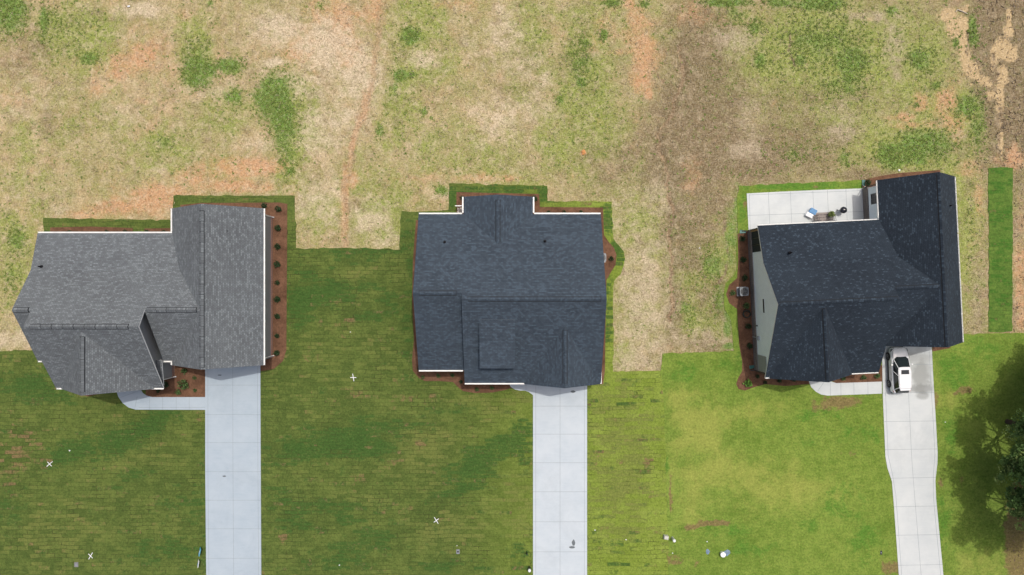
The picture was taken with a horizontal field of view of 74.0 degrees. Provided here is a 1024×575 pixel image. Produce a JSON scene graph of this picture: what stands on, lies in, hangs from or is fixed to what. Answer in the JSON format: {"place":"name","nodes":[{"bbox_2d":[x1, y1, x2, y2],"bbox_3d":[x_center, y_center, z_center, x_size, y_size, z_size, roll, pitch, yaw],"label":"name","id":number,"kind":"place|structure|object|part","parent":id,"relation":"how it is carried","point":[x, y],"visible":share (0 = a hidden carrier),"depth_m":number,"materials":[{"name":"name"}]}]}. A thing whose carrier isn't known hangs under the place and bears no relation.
{"place":"outdoors","nodes":[
{"label":"outdoors","id":0,"kind":"place"},
{"bbox_2d":[117,390,204,409],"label":"walkway","id":1,"kind":"structure","parent":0,"point":[138,400],"depth_m":67.94,"materials":[{"name":"grey concrete"}]},
{"bbox_2d":[205,366,260,574],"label":"driveway","id":2,"kind":"structure","parent":0,"point":[233,461],"depth_m":67.93,"materials":[{"name":"grey concrete"}]},
{"bbox_2d":[0,183,668,574],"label":"lawn","id":3,"kind":"structure","parent":0,"point":[382,459],"depth_m":67.97,"materials":[{"name":"green plant"}]},
{"bbox_2d":[50,226,132,231],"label":"mulch bed","id":4,"kind":"object","parent":3,"relation":"on","point":[86,229],"visible":0.47,"depth_m":67.94,"materials":[{"name":"brown wood"}]},
{"bbox_2d":[144,228,170,231],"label":"mulch bed","id":5,"kind":"object","parent":3,"relation":"on","point":[158,229],"visible":0.21,"depth_m":67.94,"materials":[{"name":"brown wood"}]},
{"bbox_2d":[0,0,1023,371],"bbox_3d":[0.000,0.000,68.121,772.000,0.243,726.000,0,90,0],"label":"ground","id":6,"kind":"structure","parent":0,"point":[340,94],"depth_m":68.01,"materials":[{"name":"soil"}]},
{"bbox_2d":[12,204,273,395],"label":"house","id":7,"kind":"structure","parent":6,"relation":"on","point":[102,312],"depth_m":62.55,"materials":[{"name":"grey"}]},
{"bbox_2d":[84,366,204,396],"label":"mulch bed","id":8,"kind":"object","parent":6,"relation":"on","point":[198,383],"visible":0.24,"depth_m":67.94,"materials":[{"name":"brown wood"}]},
{"bbox_2d":[177,379,188,389],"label":"shrub","id":9,"kind":"object","parent":8,"relation":"on","point":[182,383],"visible":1,"depth_m":67.51,"materials":[{"name":"green plant"}]},
{"bbox_2d":[180,202,286,370],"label":"mulch bed","id":10,"kind":"object","parent":6,"relation":"on","point":[280,275],"visible":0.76,"depth_m":67.94,"materials":[{"name":"brown wood"}]},
{"bbox_2d":[412,220,511,392],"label":"mulch bed","id":11,"kind":"object","parent":6,"relation":"on","point":[445,376],"visible":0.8,"depth_m":67.94,"materials":[{"name":"brown wood"}]},
{"bbox_2d":[0,0,987,347],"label":"weeds","id":12,"kind":"object","parent":6,"relation":"on","point":[580,82],"visible":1,"depth_m":67.96,"materials":[{"name":"green plant"}]},
{"bbox_2d":[413,195,606,387],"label":"house","id":13,"kind":"structure","parent":6,"relation":"on","point":[509,289],"depth_m":62.37,"materials":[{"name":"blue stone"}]},
{"bbox_2d":[456,192,616,383],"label":"mulch bed","id":14,"kind":"object","parent":6,"relation":"on","point":[609,251],"visible":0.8,"depth_m":67.94,"materials":[{"name":"brown wood"}]},
{"bbox_2d":[742,172,963,381],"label":"house","id":15,"kind":"structure","parent":6,"relation":"on","point":[832,300],"depth_m":62.56,"materials":[{"name":"grey"}]},
{"bbox_2d":[871,193,876,204],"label":"window","id":16,"kind":"structure","parent":15,"relation":"in","point":[873,196],"depth_m":66.00,"materials":[{"name":"glass"}]},
{"bbox_2d":[832,365,881,382],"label":"mulch bed","id":17,"kind":"object","parent":6,"relation":"on","point":[853,378],"visible":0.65,"depth_m":67.94,"materials":[{"name":"brown wood"}]},
{"bbox_2d":[968,2,1023,326],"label":"wood debris","id":18,"kind":"object","parent":6,"relation":"on","point":[1007,123],"visible":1,"depth_m":67.94,"materials":[{"name":"brown wood"}]},
{"bbox_2d":[970,1,1023,331],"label":"twigs","id":19,"kind":"object","parent":6,"relation":"on","point":[1000,104],"visible":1,"depth_m":67.95,"materials":[{"name":"brown plant"}]},
{"bbox_2d":[1008,524,1023,573],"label":"leaf litter","id":20,"kind":"object","parent":6,"relation":"on","point":[1016,546],"visible":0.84,"depth_m":67.94,"materials":[{"name":"brown plant"}]},
{"bbox_2d":[510,384,532,394],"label":"walkway","id":21,"kind":"structure","parent":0,"point":[525,387],"depth_m":67.94,"materials":[{"name":"grey concrete"}]},
{"bbox_2d":[533,385,586,574],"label":"driveway","id":22,"kind":"structure","parent":0,"point":[559,481],"depth_m":67.93,"materials":[{"name":"grey concrete"}]},
{"bbox_2d":[660,180,1023,574],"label":"lawn","id":23,"kind":"structure","parent":0,"point":[766,479],"depth_m":67.96,"materials":[{"name":"green plant"}]},
{"bbox_2d":[726,231,808,389],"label":"mulch bed","id":24,"kind":"object","parent":23,"relation":"on","point":[744,333],"visible":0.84,"depth_m":67.94,"materials":[{"name":"brown wood"}]},
{"bbox_2d":[737,287,748,295],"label":"air conditioner","id":25,"kind":"object","parent":24,"relation":"on","point":[742,291],"visible":1,"depth_m":67.01,"materials":[{"name":"grey metal"}]},
{"bbox_2d":[743,309,750,317],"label":"garden hose","id":26,"kind":"object","parent":24,"relation":"on","point":[748,310],"visible":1,"depth_m":67.73,"materials":[{"name":"green rubber"}]},
{"bbox_2d":[743,378,751,386],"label":"shrub","id":27,"kind":"object","parent":24,"relation":"on","point":[749,383],"visible":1,"depth_m":67.60,"materials":[{"name":"green plant"}]},
{"bbox_2d":[747,188,863,229],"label":"patio","id":28,"kind":"structure","parent":23,"relation":"on","point":[779,207],"depth_m":67.92,"materials":[{"name":"white concrete"}]},
{"bbox_2d":[805,212,812,217],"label":"cooler","id":29,"kind":"object","parent":28,"relation":"on","point":[808,214],"visible":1,"depth_m":67.51,"materials":[{"name":"white plastic"}]},
{"bbox_2d":[808,207,816,214],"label":"cooler","id":30,"kind":"object","parent":28,"relation":"on","point":[813,211],"visible":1,"depth_m":67.45,"materials":[{"name":"blue plastic"}]},
{"bbox_2d":[813,212,832,221],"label":"outdoor rug","id":31,"kind":"object","parent":28,"relation":"on","point":[823,216],"visible":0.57,"depth_m":67.91,"materials":[{"name":"beige fabric"}]},
{"bbox_2d":[828,211,835,216],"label":"potted plant","id":32,"kind":"object","parent":31,"relation":"on","point":[831,213],"visible":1,"depth_m":67.40,"materials":[{"name":"green plant"}]},
{"bbox_2d":[837,207,846,212],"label":"kettle grill","id":33,"kind":"object","parent":28,"relation":"on","point":[843,210],"visible":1,"depth_m":66.98,"materials":[{"name":"black metal"}]},
{"bbox_2d":[863,170,939,186],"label":"mulch bed","id":34,"kind":"object","parent":23,"relation":"on","point":[874,179],"visible":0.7,"depth_m":67.94,"materials":[{"name":"brown wood"}]},
{"bbox_2d":[932,347,949,351],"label":"mulch bed","id":35,"kind":"object","parent":23,"relation":"on","point":[937,348],"visible":0.36,"depth_m":67.94,"materials":[{"name":"brown wood"}]},
{"bbox_2d":[994,394,1023,485],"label":"tree","id":36,"kind":"object","parent":23,"relation":"on","point":[1013,461],"visible":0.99,"depth_m":62.68,"materials":[{"name":"green plant"}]},
{"bbox_2d":[1003,476,1023,530],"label":"tree","id":37,"kind":"object","parent":23,"relation":"on","point":[1015,502],"visible":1,"depth_m":62.74,"materials":[{"name":"green plant"}]},
{"bbox_2d":[809,381,881,395],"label":"walkway","id":38,"kind":"structure","parent":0,"point":[832,388],"depth_m":67.94,"materials":[{"name":"white concrete"}]},
{"bbox_2d":[882,346,942,574],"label":"driveway","id":39,"kind":"structure","parent":0,"point":[911,449],"depth_m":67.93,"materials":[{"name":"white concrete"}]},
{"bbox_2d":[886,347,912,393],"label":"parked car","id":40,"kind":"object","parent":39,"relation":"on","point":[899,380],"visible":0.99,"depth_m":66.74,"materials":[{"name":"white paint"}]},
{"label":"side window","id":41,"kind":"part","parent":40,"relation":"part of","materials":[{"name":"black glass"}]},
{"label":"rear window","id":42,"kind":"part","parent":40,"relation":"part of","materials":[{"name":"black glass"}]},
{"bbox_2d":[988,167,1012,331],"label":"lawn","id":43,"kind":"structure","parent":0,"point":[1000,210],"depth_m":67.97,"materials":[{"name":"green plant"}]}
]}

